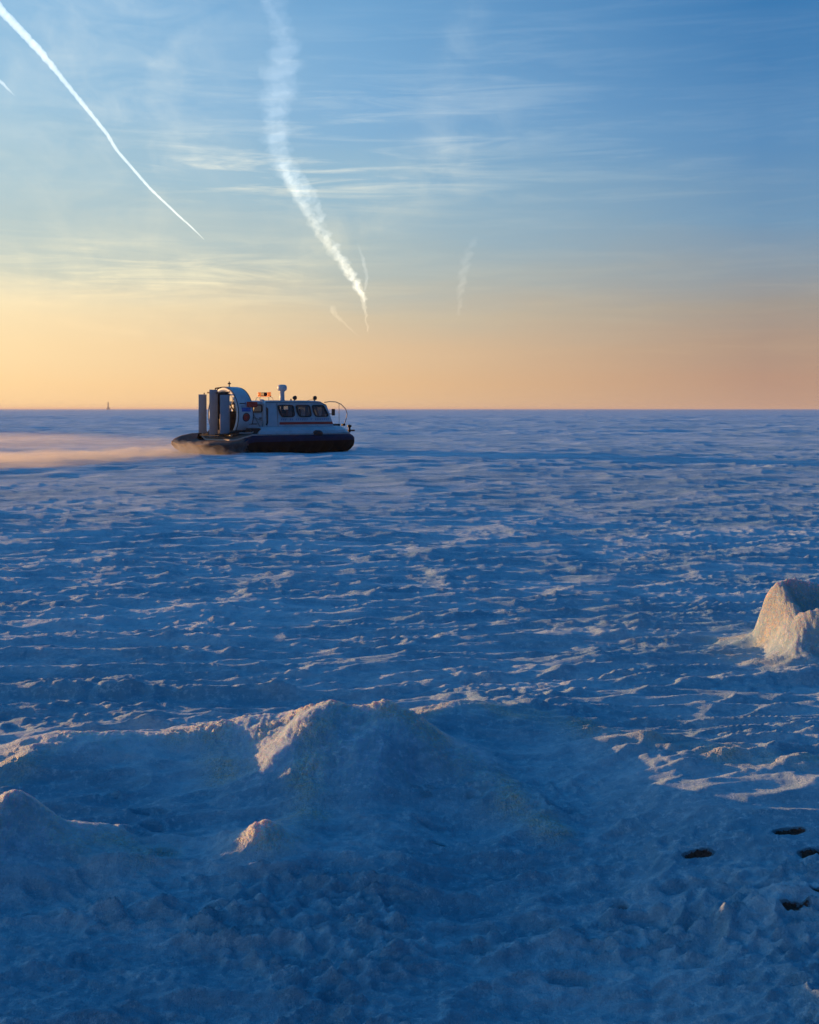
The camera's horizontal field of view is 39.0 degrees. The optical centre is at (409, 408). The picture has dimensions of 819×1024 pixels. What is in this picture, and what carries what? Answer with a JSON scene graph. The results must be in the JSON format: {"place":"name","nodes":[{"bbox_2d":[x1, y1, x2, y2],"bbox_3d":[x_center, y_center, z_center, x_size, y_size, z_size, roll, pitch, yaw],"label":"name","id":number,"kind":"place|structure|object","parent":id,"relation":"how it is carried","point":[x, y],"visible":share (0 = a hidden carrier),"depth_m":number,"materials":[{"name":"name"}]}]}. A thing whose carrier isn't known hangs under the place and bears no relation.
{"place":"outdoors","nodes":[
{"label":"outdoors","id":0,"kind":"place"},
{"bbox_2d":[0,409,818,1023],"bbox_3d":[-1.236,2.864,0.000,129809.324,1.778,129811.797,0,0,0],"label":"snow field","id":1,"kind":"structure","parent":0,"point":[622,567],"depth_m":10.88,"materials":[{"name":"white snow"}]},
{"bbox_2d":[0,789,186,917],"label":"ice mound","id":2,"kind":"object","parent":1,"relation":"on","point":[49,858],"visible":0.99,"depth_m":6.72,"materials":[{"name":"white snow"}]},
{"bbox_2d":[171,381,354,453],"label":"hovercraft","id":3,"kind":"object","parent":1,"relation":"on","point":[246,424],"visible":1,"depth_m":65.50,"materials":[{"name":"white metal"}]},
{"bbox_2d":[278,405,294,416],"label":"window frame","id":4,"kind":"structure","parent":3,"relation":"in","point":[278,405],"depth_m":66.34,"materials":[{"name":"metal"}]},
{"bbox_2d":[296,405,311,416],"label":"window frame","id":5,"kind":"structure","parent":3,"relation":"in","point":[296,405],"depth_m":67.17,"materials":[{"name":"metal"}]},
{"bbox_2d":[312,405,327,416],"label":"window frame","id":6,"kind":"structure","parent":3,"relation":"in","point":[312,405],"depth_m":67.91,"materials":[{"name":"metal"}]},
{"bbox_2d":[0,699,586,883],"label":"ice mound","id":7,"kind":"object","parent":1,"relation":"on","point":[301,786],"visible":1,"depth_m":7.82,"materials":[{"name":"white snow"}]},
{"bbox_2d":[408,697,818,788],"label":"snow ridge","id":8,"kind":"structure","parent":1,"relation":"on","point":[525,725],"depth_m":8.46,"materials":[{"name":"snow"}]},
{"bbox_2d":[710,577,818,671],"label":"ice mound","id":9,"kind":"object","parent":1,"relation":"on","point":[783,635],"visible":0.93,"depth_m":11.54,"materials":[{"name":"white snow"}]},
{"bbox_2d":[0,0,818,408],"label":"sky","id":10,"kind":"structure","parent":0,"point":[354,204],"materials":[{"name":"blue"}]}
]}

